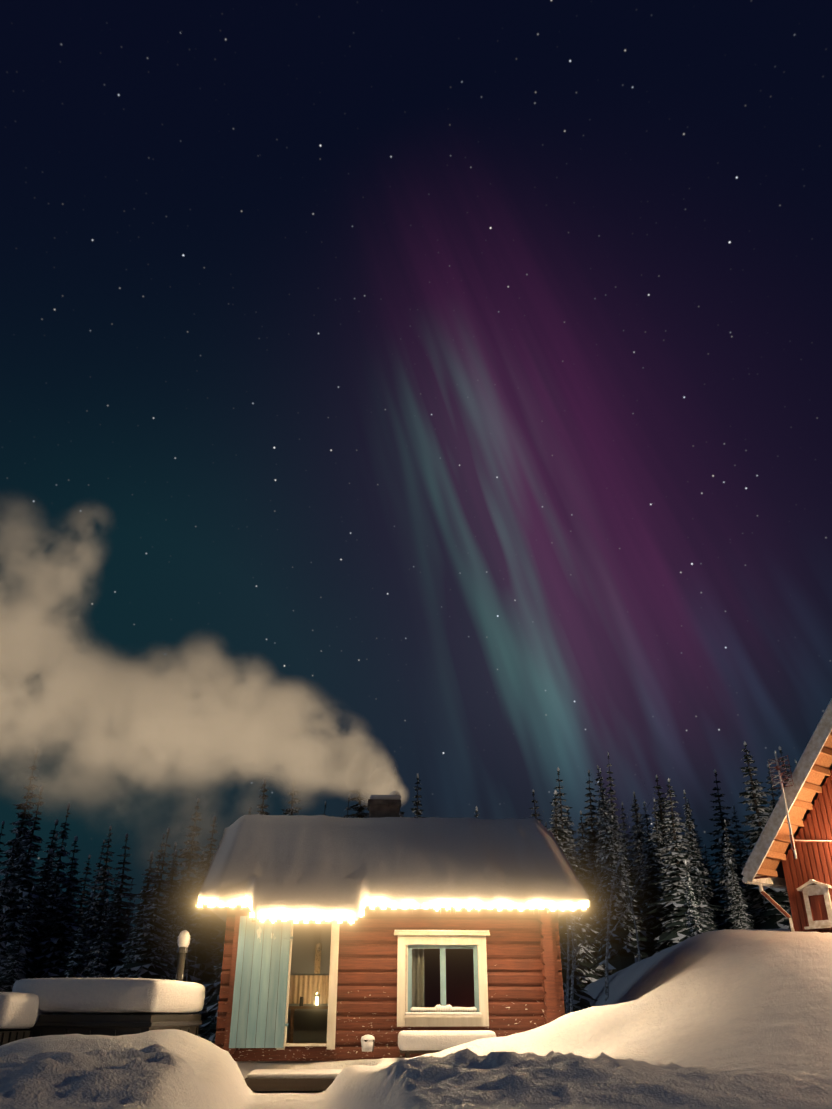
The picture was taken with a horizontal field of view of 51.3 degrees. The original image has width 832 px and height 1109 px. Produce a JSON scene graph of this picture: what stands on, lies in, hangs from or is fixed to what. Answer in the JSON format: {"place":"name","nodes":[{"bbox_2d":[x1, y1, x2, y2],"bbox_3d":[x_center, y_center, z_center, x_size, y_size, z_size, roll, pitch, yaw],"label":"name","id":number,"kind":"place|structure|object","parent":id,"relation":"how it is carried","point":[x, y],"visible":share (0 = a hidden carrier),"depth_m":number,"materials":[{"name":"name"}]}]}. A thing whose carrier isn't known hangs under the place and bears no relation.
{"place":"outdoors","nodes":[
{"label":"outdoors","id":0,"kind":"place"},
{"bbox_2d":[0,992,53,1029],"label":"snow","id":1,"kind":"structure","parent":0,"point":[18,1010],"depth_m":11.13,"materials":[{"name":"snow"}]},
{"bbox_2d":[12,930,204,1013],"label":"snow","id":2,"kind":"structure","parent":0,"point":[108,996],"depth_m":11.58,"materials":[{"name":"snow"}]},
{"bbox_2d":[247,1069,342,1078],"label":"snowy step","id":3,"kind":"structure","parent":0,"point":[293,1073],"depth_m":11.81,"materials":[{"name":"snow"}]},
{"bbox_2d":[299,924,321,1005],"bbox_3d":[-1.775,6.832,14.749,0.342,1.520,0.392,2,-28,-4],"label":"lantern","id":4,"kind":"object","parent":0,"point":[319,946],"visible":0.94,"depth_m":14.57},
{"bbox_2d":[289,949,424,1007],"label":"cabin curtains","id":5,"kind":"object","parent":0,"point":[307,987],"visible":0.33,"depth_m":14.95,"materials":[{"name":"fabric"}]},
{"bbox_2d":[361,1035,374,1051],"bbox_3d":[-0.718,7.272,12.902,0.213,0.219,0.224,2,-28,-4],"label":"bucket","id":6,"kind":"object","parent":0,"point":[367,1043],"visible":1,"depth_m":12.83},
{"bbox_2d":[286,923,474,1042],"bbox_3d":[-0.476,7.271,15.089,4.720,2.220,3.400,2,-28,-4],"label":"cabin interior","id":7,"kind":"object","parent":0,"point":[307,1023],"visible":0.21,"depth_m":14.99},
{"bbox_2d":[370,791,400,799],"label":"cabin chimney snow","id":8,"kind":"structure","parent":0,"point":[394,796],"depth_m":16.72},
{"bbox_2d":[215,906,564,1060],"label":"cabin log walls","id":9,"kind":"structure","parent":0,"point":[525,978],"depth_m":13.51,"materials":[{"name":"wood"}]},
{"bbox_2d":[314,944,320,973],"bbox_3d":[-1.716,7.064,15.147,0.100,0.480,0.006,2,-28,-4],"label":"cabin hanging cloth","id":10,"kind":"object","parent":9,"relation":"attached to","point":[317,961],"visible":0.93,"depth_m":15.12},
{"bbox_2d":[276,921,489,1049],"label":"white cabin trim","id":11,"kind":"structure","parent":9,"relation":"attached to","point":[405,939],"depth_m":13.43,"materials":[{"name":"wood"}]},
{"bbox_2d":[229,916,293,1047],"bbox_3d":[-2.332,6.500,13.230,0.860,1.800,0.109,6,-28,-12],"label":"door","id":12,"kind":"structure","parent":11,"relation":"attached to","point":[260,993],"depth_m":13.18,"materials":[{"name":"wood"}]},
{"bbox_2d":[395,930,488,1014],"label":"snow","id":13,"kind":"structure","parent":11,"relation":"on","point":[439,1009],"depth_m":13.34,"materials":[{"name":"snow"}]},
{"bbox_2d":[408,945,478,1011],"bbox_3d":[0.422,6.649,13.565,1.112,1.000,0.056,2,-28,-4],"label":"window frame","id":14,"kind":"object","parent":11,"relation":"in","point":[442,948],"visible":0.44,"depth_m":13.61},
{"bbox_2d":[412,949,474,1007],"bbox_3d":[0.422,6.654,13.574,1.092,0.980,0.004,2,-28,-4],"label":"window glass","id":15,"kind":"object","parent":14,"relation":"in","point":[428,966],"depth_m":13.59,"materials":[{"name":"glass"}]},
{"bbox_2d":[198,903,585,922],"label":"string lights","id":16,"kind":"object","parent":9,"relation":"on","point":[373,909],"depth_m":13.53},
{"bbox_2d":[367,799,400,817],"bbox_3d":[-0.624,5.426,16.616,0.640,1.310,0.580,2,-28,-4],"label":"chimney","id":17,"kind":"object","parent":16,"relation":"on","point":[378,808],"visible":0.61,"depth_m":16.62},
{"bbox_2d":[244,904,539,917],"bbox_3d":[-0.320,5.429,13.186,5.940,0.236,0.390,2,-28,-4],"label":"fairy light wire","id":18,"kind":"object","parent":16,"relation":"attached to","point":[378,904],"visible":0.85,"depth_m":13.20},
{"bbox_2d":[198,814,588,922],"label":"snowy roof","id":19,"kind":"structure","parent":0,"point":[268,867],"depth_m":14.02,"materials":[{"name":"snow"}]},
{"bbox_2d":[0,929,831,1108],"bbox_3d":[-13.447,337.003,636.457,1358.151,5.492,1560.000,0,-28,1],"label":"snow ground","id":20,"kind":"structure","parent":0,"point":[730,1019],"depth_m":9.11,"materials":[{"name":"snow"}]},
{"bbox_2d":[0,829,17,989],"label":"spruce","id":21,"kind":"object","parent":20,"relation":"on","point":[4,888],"visible":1,"depth_m":32.46,"materials":[{"name":"green plant"}]},
{"bbox_2d":[0,1030,32,1045],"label":"hot tub","id":22,"kind":"object","parent":20,"relation":"on","point":[7,1036],"visible":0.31,"depth_m":11.08,"materials":[{"name":"brown"}]},
{"bbox_2d":[0,886,34,991],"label":"spruce","id":23,"kind":"object","parent":20,"relation":"on","point":[7,980],"visible":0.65,"depth_m":34.78,"materials":[{"name":"green plant"}]},
{"bbox_2d":[0,749,39,936],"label":"spruce","id":24,"kind":"object","parent":20,"relation":"on","point":[22,828],"visible":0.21,"depth_m":54.17,"materials":[{"name":"green plant"}]},
{"bbox_2d":[0,787,48,990],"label":"spruce","id":25,"kind":"object","parent":20,"relation":"on","point":[22,886],"visible":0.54,"depth_m":49.88,"materials":[{"name":"green plant"}]},
{"bbox_2d":[16,848,55,978],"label":"spruce","id":26,"kind":"object","parent":20,"relation":"on","point":[39,920],"visible":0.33,"depth_m":51.33,"materials":[{"name":"green plant"}]},
{"bbox_2d":[24,819,58,937],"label":"spruce","id":27,"kind":"object","parent":20,"relation":"on","point":[53,832],"visible":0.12,"depth_m":58.83,"materials":[{"name":"green plant"}]},
{"bbox_2d":[0,939,95,983],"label":"birch","id":28,"kind":"object","parent":20,"relation":"on","point":[31,969],"visible":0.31,"depth_m":24.39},
{"bbox_2d":[36,803,70,966],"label":"spruce","id":29,"kind":"object","parent":20,"relation":"on","point":[59,864],"visible":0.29,"depth_m":55.25,"materials":[{"name":"green plant"}]},
{"bbox_2d":[25,835,92,977],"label":"spruce","id":30,"kind":"object","parent":20,"relation":"on","point":[59,946],"visible":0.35,"depth_m":50.18,"materials":[{"name":"green plant"}]},
{"bbox_2d":[54,892,93,1013],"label":"spruce","id":31,"kind":"object","parent":20,"relation":"on","point":[77,963],"visible":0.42,"depth_m":47.63,"materials":[{"name":"green plant"}]},
{"bbox_2d":[69,854,91,969],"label":"spruce","id":32,"kind":"object","parent":20,"relation":"on","point":[82,897],"visible":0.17,"depth_m":66.17,"materials":[{"name":"green plant"}]},
{"bbox_2d":[82,839,104,972],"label":"spruce","id":33,"kind":"object","parent":20,"relation":"on","point":[96,876],"visible":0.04,"depth_m":86.26,"materials":[{"name":"green plant"}]},
{"bbox_2d":[81,870,111,977],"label":"spruce","id":34,"kind":"object","parent":20,"relation":"on","point":[94,932],"visible":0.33,"depth_m":53.22,"materials":[{"name":"green plant"}]},
{"bbox_2d":[78,825,116,973],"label":"spruce","id":35,"kind":"object","parent":20,"relation":"on","point":[103,878],"visible":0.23,"depth_m":65.78,"materials":[{"name":"green plant"}]},
{"bbox_2d":[83,898,112,977],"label":"spruce","id":36,"kind":"object","parent":20,"relation":"on","point":[95,968],"visible":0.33,"depth_m":28.61,"materials":[{"name":"green plant"}]},
{"bbox_2d":[15,947,202,1036],"bbox_3d":[-4.340,6.519,12.376,2.035,1.740,2.035,-3,-28,6],"label":"hot tub","id":37,"kind":"object","parent":20,"relation":"on","point":[96,1024],"visible":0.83,"depth_m":11.45,"materials":[{"name":"grey"}]},
{"bbox_2d":[84,833,138,977],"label":"spruce","id":38,"kind":"object","parent":20,"relation":"on","point":[115,956],"visible":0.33,"depth_m":56.71,"materials":[{"name":"green plant"}]},
{"bbox_2d":[119,941,134,977],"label":"spruce","id":39,"kind":"object","parent":20,"relation":"on","point":[128,971],"visible":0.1,"depth_m":30.95,"materials":[{"name":"green plant"}]},
{"bbox_2d":[120,879,133,961],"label":"spruce","id":40,"kind":"object","parent":20,"relation":"on","point":[130,899],"visible":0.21,"depth_m":97.92,"materials":[{"name":"green plant"}]},
{"bbox_2d":[107,851,155,976],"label":"spruce","id":41,"kind":"object","parent":20,"relation":"on","point":[141,906],"visible":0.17,"depth_m":48.17,"materials":[{"name":"green plant"}]},
{"bbox_2d":[125,907,145,975],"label":"spruce","id":42,"kind":"object","parent":20,"relation":"on","point":[139,942],"visible":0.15,"depth_m":34.70,"materials":[{"name":"green plant"}]},
{"bbox_2d":[118,827,174,979],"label":"spruce","id":43,"kind":"object","parent":20,"relation":"on","point":[151,969],"visible":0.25,"depth_m":30.38,"materials":[{"name":"green plant"}]},
{"bbox_2d":[140,834,166,923],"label":"spruce","id":44,"kind":"object","parent":20,"relation":"on","point":[153,887],"depth_m":74.18,"materials":[{"name":"green plant"}]},
{"bbox_2d":[145,901,176,979],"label":"spruce","id":45,"kind":"object","parent":20,"relation":"on","point":[167,942],"depth_m":35.45,"materials":[{"name":"green plant"}]},
{"bbox_2d":[147,842,182,952],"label":"spruce","id":46,"kind":"object","parent":20,"relation":"on","point":[170,878],"depth_m":68.85,"materials":[{"name":"green plant"}]},
{"bbox_2d":[150,849,180,968],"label":"spruce","id":47,"kind":"object","parent":20,"relation":"on","point":[170,890],"visible":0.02,"depth_m":55.04,"materials":[{"name":"green plant"}]},
{"bbox_2d":[162,911,177,978],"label":"spruce","id":48,"kind":"object","parent":20,"relation":"on","point":[170,954],"visible":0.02,"depth_m":37.08,"materials":[{"name":"green plant"}]},
{"bbox_2d":[163,862,187,978],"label":"spruce","id":49,"kind":"object","parent":20,"relation":"on","point":[177,918],"depth_m":40.07,"materials":[{"name":"green plant"}]},
{"bbox_2d":[168,797,207,954],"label":"spruce","id":50,"kind":"object","parent":20,"relation":"on","point":[195,856],"depth_m":73.52,"materials":[{"name":"green plant"}]},
{"bbox_2d":[173,858,207,990],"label":"spruce","id":51,"kind":"object","parent":20,"relation":"on","point":[190,897],"depth_m":57.29,"materials":[{"name":"green plant"}]},
{"bbox_2d":[162,887,220,1028],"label":"birch","id":52,"kind":"object","parent":20,"relation":"on","point":[195,964],"visible":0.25,"depth_m":22.43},
{"bbox_2d":[171,815,224,1037],"bbox_3d":[-13.137,23.739,52.547,6.637,15.391,5.979,7,-29,-12],"label":"spruce","id":53,"kind":"object","parent":20,"relation":"on","point":[205,915],"visible":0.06,"depth_m":52.17,"materials":[{"name":"green plant"}]},
{"bbox_2d":[199,922,225,1038],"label":"spruce","id":54,"kind":"object","parent":20,"relation":"on","point":[208,1021],"visible":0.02,"depth_m":46.38,"materials":[{"name":"green plant"}]},
{"bbox_2d":[208,930,224,1010],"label":"spruce","id":55,"kind":"object","parent":20,"relation":"on","point":[220,958],"visible":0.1,"depth_m":54.17,"materials":[{"name":"green plant"}]},
{"bbox_2d":[209,808,250,958],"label":"spruce","id":56,"kind":"object","parent":20,"relation":"on","point":[218,922],"depth_m":71.67,"materials":[{"name":"green plant"}]},
{"bbox_2d":[195,778,269,1043],"bbox_3d":[-5.183,12.116,27.930,3.513,9.797,3.882,22,-35,-35],"label":"spruce","id":57,"kind":"object","parent":20,"relation":"on","point":[212,1027],"visible":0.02,"depth_m":27.03,"materials":[{"name":"green plant"}]},
{"bbox_2d":[244,1078,334,1090],"bbox_3d":[-1.574,7.395,12.150,1.550,0.140,1.100,2,-28,-4],"label":"doorstep","id":58,"kind":"object","parent":20,"relation":"on","point":[289,1084],"visible":0.43,"depth_m":11.65,"materials":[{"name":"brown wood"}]},
{"bbox_2d":[281,783,301,814],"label":"spruce","id":59,"kind":"object","parent":20,"relation":"on","point":[288,811],"depth_m":55.77,"materials":[{"name":"green plant"}]},
{"bbox_2d":[347,769,368,817],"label":"spruce","id":60,"kind":"object","parent":20,"relation":"on","point":[359,806],"visible":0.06,"depth_m":60.77,"materials":[{"name":"green plant"}]},
{"bbox_2d":[410,773,425,817],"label":"spruce","id":61,"kind":"object","parent":20,"relation":"on","point":[417,801],"visible":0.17,"depth_m":53.35,"materials":[{"name":"green plant"}]},
{"bbox_2d":[400,1050,442,1057],"bbox_3d":[0.459,7.474,12.739,1.380,0.330,0.360,2,-28,-4],"label":"bench","id":62,"kind":"object","parent":20,"relation":"on","point":[407,1053],"visible":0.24,"depth_m":12.62,"materials":[{"name":"brown wood"}]},
{"bbox_2d":[529,789,542,821],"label":"spruce","id":63,"kind":"object","parent":20,"relation":"on","point":[536,814],"visible":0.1,"depth_m":70.67,"materials":[{"name":"green plant"}]},
{"bbox_2d":[547,790,599,988],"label":"spruce","id":64,"kind":"object","parent":20,"relation":"on","point":[557,832],"visible":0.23,"depth_m":47.57,"materials":[{"name":"green plant"}]},
{"bbox_2d":[558,914,596,1014],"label":"spruce","id":65,"kind":"object","parent":20,"relation":"on","point":[582,1000],"visible":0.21,"depth_m":29.34,"materials":[{"name":"green plant"}]},
{"bbox_2d":[535,801,622,1012],"bbox_3d":[4.252,9.652,23.218,2.705,6.654,2.581,-15,-31,26],"label":"birch","id":66,"kind":"object","parent":20,"relation":"on","point":[572,977],"visible":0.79,"depth_m":23.03,"materials":[{"name":"plant"}]},
{"bbox_2d":[567,835,594,925],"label":"spruce","id":67,"kind":"object","parent":20,"relation":"on","point":[589,912],"visible":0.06,"depth_m":60.97,"materials":[{"name":"green plant"}]},
{"bbox_2d":[551,768,611,975],"bbox_3d":[8.889,19.413,52.314,4.942,13.078,5.332,-21,-33,35],"label":"spruce","id":68,"kind":"object","parent":20,"relation":"on","point":[573,861],"visible":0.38,"depth_m":51.82,"materials":[{"name":"green plant"}]},
{"bbox_2d":[551,818,617,1013],"bbox_3d":[4.841,12.213,28.221,3.291,6.866,3.693,23,-36,-37],"label":"birch","id":69,"kind":"object","parent":20,"relation":"on","point":[567,955],"visible":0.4,"depth_m":27.89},
{"bbox_2d":[576,810,599,922],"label":"spruce","id":70,"kind":"object","parent":20,"relation":"on","point":[585,863],"visible":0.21,"depth_m":63.59,"materials":[{"name":"green plant"}]},
{"bbox_2d":[580,769,600,882],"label":"spruce","id":71,"kind":"object","parent":20,"relation":"on","point":[590,833],"visible":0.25,"depth_m":72.47,"materials":[{"name":"green plant"}]},
{"bbox_2d":[586,818,610,969],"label":"spruce","id":72,"kind":"object","parent":20,"relation":"on","point":[599,864],"visible":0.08,"depth_m":57.52,"materials":[{"name":"green plant"}]},
{"bbox_2d":[590,882,611,977],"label":"spruce","id":73,"kind":"object","parent":20,"relation":"on","point":[595,914],"visible":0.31,"depth_m":54.36,"materials":[{"name":"green plant"}]},
{"bbox_2d":[565,771,666,1001],"bbox_3d":[5.929,9.677,25.684,3.227,6.790,3.063,14,-31,-25],"label":"birch","id":74,"kind":"object","parent":20,"relation":"on","point":[612,888],"visible":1,"depth_m":25.57,"materials":[{"name":"plant"}]},
{"bbox_2d":[592,765,641,925],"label":"spruce","id":75,"kind":"object","parent":20,"relation":"on","point":[600,803],"visible":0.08,"depth_m":71.61,"materials":[{"name":"green plant"}]},
{"bbox_2d":[589,768,648,970],"bbox_3d":[9.413,15.088,41.675,2.537,9.744,2.477,18,-33,-30],"label":"spruce","id":76,"kind":"object","parent":20,"relation":"on","point":[623,951],"visible":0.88,"depth_m":40.54,"materials":[{"name":"green plant"}]},
{"bbox_2d":[605,752,638,904],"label":"spruce","id":77,"kind":"object","parent":20,"relation":"on","point":[612,805],"visible":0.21,"depth_m":63.57,"materials":[{"name":"green plant"}]},
{"bbox_2d":[597,800,647,960],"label":"birch","id":78,"kind":"object","parent":20,"relation":"on","point":[632,911],"visible":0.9,"depth_m":27.32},
{"bbox_2d":[596,815,656,974],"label":"spruce","id":79,"kind":"object","parent":20,"relation":"on","point":[643,934],"visible":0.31,"depth_m":51.33,"materials":[{"name":"green plant"}]},
{"bbox_2d":[619,802,637,889],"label":"spruce","id":80,"kind":"object","parent":20,"relation":"on","point":[624,838],"visible":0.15,"depth_m":75.31,"materials":[{"name":"green plant"}]},
{"bbox_2d":[627,795,647,899],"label":"spruce","id":81,"kind":"object","parent":20,"relation":"on","point":[634,850],"visible":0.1,"depth_m":79.83,"materials":[{"name":"green plant"}]},
{"bbox_2d":[629,792,649,924],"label":"spruce","id":82,"kind":"object","parent":20,"relation":"on","point":[637,848],"visible":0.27,"depth_m":72.28,"materials":[{"name":"green plant"}]},
{"bbox_2d":[633,839,653,945],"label":"spruce","id":83,"kind":"object","parent":20,"relation":"on","point":[644,906],"visible":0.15,"depth_m":60.90,"materials":[{"name":"green plant"}]},
{"bbox_2d":[638,801,672,951],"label":"spruce","id":84,"kind":"object","parent":20,"relation":"on","point":[654,892],"visible":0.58,"depth_m":53.35,"materials":[{"name":"green plant"}]},
{"bbox_2d":[644,798,668,927],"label":"spruce","id":85,"kind":"object","parent":20,"relation":"on","point":[658,838],"visible":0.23,"depth_m":56.73,"materials":[{"name":"green plant"}]},
{"bbox_2d":[649,775,695,887],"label":"spruce","id":86,"kind":"object","parent":20,"relation":"on","point":[661,814],"visible":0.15,"depth_m":73.10,"materials":[{"name":"green plant"}]},
{"bbox_2d":[662,802,689,871],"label":"spruce","id":87,"kind":"object","parent":20,"relation":"on","point":[670,838],"visible":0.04,"depth_m":63.23,"materials":[{"name":"green plant"}]},
{"bbox_2d":[645,778,722,953],"bbox_3d":[14.999,18.175,48.973,4.593,11.060,4.993,-11,-29,23],"label":"spruce","id":88,"kind":"object","parent":20,"relation":"on","point":[675,925],"visible":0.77,"depth_m":48.71,"materials":[{"name":"green plant"}]},
{"bbox_2d":[684,861,705,937],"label":"spruce","id":89,"kind":"object","parent":20,"relation":"on","point":[693,921],"visible":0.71,"depth_m":35.10,"materials":[{"name":"green plant"}]},
{"bbox_2d":[686,798,712,877],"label":"spruce","id":90,"kind":"object","parent":20,"relation":"on","point":[699,841],"visible":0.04,"depth_m":91.99,"materials":[{"name":"green plant"}]},
{"bbox_2d":[683,790,722,929],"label":"spruce","id":91,"kind":"object","parent":20,"relation":"on","point":[689,834],"visible":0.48,"depth_m":58.28,"materials":[{"name":"green plant"}]},
{"bbox_2d":[686,801,721,926],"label":"spruce","id":92,"kind":"object","parent":20,"relation":"on","point":[707,900],"visible":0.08,"depth_m":76.49,"materials":[{"name":"green plant"}]},
{"bbox_2d":[696,868,718,930],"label":"spruce","id":93,"kind":"object","parent":20,"relation":"on","point":[705,915],"visible":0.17,"depth_m":50.89,"materials":[{"name":"green plant"}]},
{"bbox_2d":[703,862,719,913],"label":"spruce","id":94,"kind":"object","parent":20,"relation":"on","point":[713,902],"visible":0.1,"depth_m":84.23,"materials":[{"name":"green plant"}]},
{"bbox_2d":[703,769,751,928],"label":"spruce","id":95,"kind":"object","parent":20,"relation":"on","point":[718,854],"visible":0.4,"depth_m":77.52,"materials":[{"name":"green plant"}]},
{"bbox_2d":[716,838,751,928],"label":"spruce","id":96,"kind":"object","parent":20,"relation":"on","point":[724,868],"visible":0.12,"depth_m":65.75,"materials":[{"name":"green plant"}]},
{"bbox_2d":[718,819,752,928],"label":"spruce","id":97,"kind":"object","parent":20,"relation":"on","point":[728,912],"visible":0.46,"depth_m":54.23,"materials":[{"name":"green plant"}]},
{"bbox_2d":[729,859,754,928],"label":"spruce","id":98,"kind":"object","parent":20,"relation":"on","point":[741,921],"visible":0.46,"depth_m":49.70,"materials":[{"name":"green plant"}]},
{"bbox_2d":[732,805,753,917],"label":"spruce","id":99,"kind":"object","parent":20,"relation":"on","point":[736,826],"visible":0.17,"depth_m":82.39,"materials":[{"name":"green plant"}]},
{"bbox_2d":[727,741,789,928],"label":"spruce","id":100,"kind":"object","parent":20,"relation":"on","point":[766,913],"visible":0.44,"depth_m":55.98,"materials":[{"name":"green plant"}]},
{"bbox_2d":[765,764,791,915],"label":"spruce","id":101,"kind":"object","parent":20,"relation":"on","point":[774,802],"visible":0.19,"depth_m":58.48,"materials":[{"name":"green plant"}]},
{"bbox_2d":[779,746,792,922],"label":"spruce","id":102,"kind":"object","parent":20,"relation":"on","point":[782,759],"visible":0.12,"depth_m":55.64,"materials":[{"name":"green plant"}]},
{"bbox_2d":[741,700,831,932],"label":"hill house","id":103,"kind":"structure","parent":20,"relation":"on","point":[792,853],"depth_m":15.80,"materials":[{"name":"red"}]},
{"bbox_2d":[745,698,831,863],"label":"roof snow","id":104,"kind":"structure","parent":103,"relation":"on","point":[789,780],"depth_m":15.77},
{"bbox_2d":[781,762,793,925],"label":"spruce","id":105,"kind":"object","parent":20,"relation":"on","point":[789,910],"visible":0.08,"depth_m":28.02,"materials":[{"name":"green plant"}]},
{"bbox_2d":[0,0,831,949],"label":"sky","id":106,"kind":"structure","parent":0,"point":[440,391],"materials":[{"name":"blue"}]},
{"bbox_2d":[398,1030,495,1049],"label":"bench snow","id":107,"kind":"structure","parent":0,"point":[426,1039],"depth_m":12.69,"materials":[{"name":"snow"}]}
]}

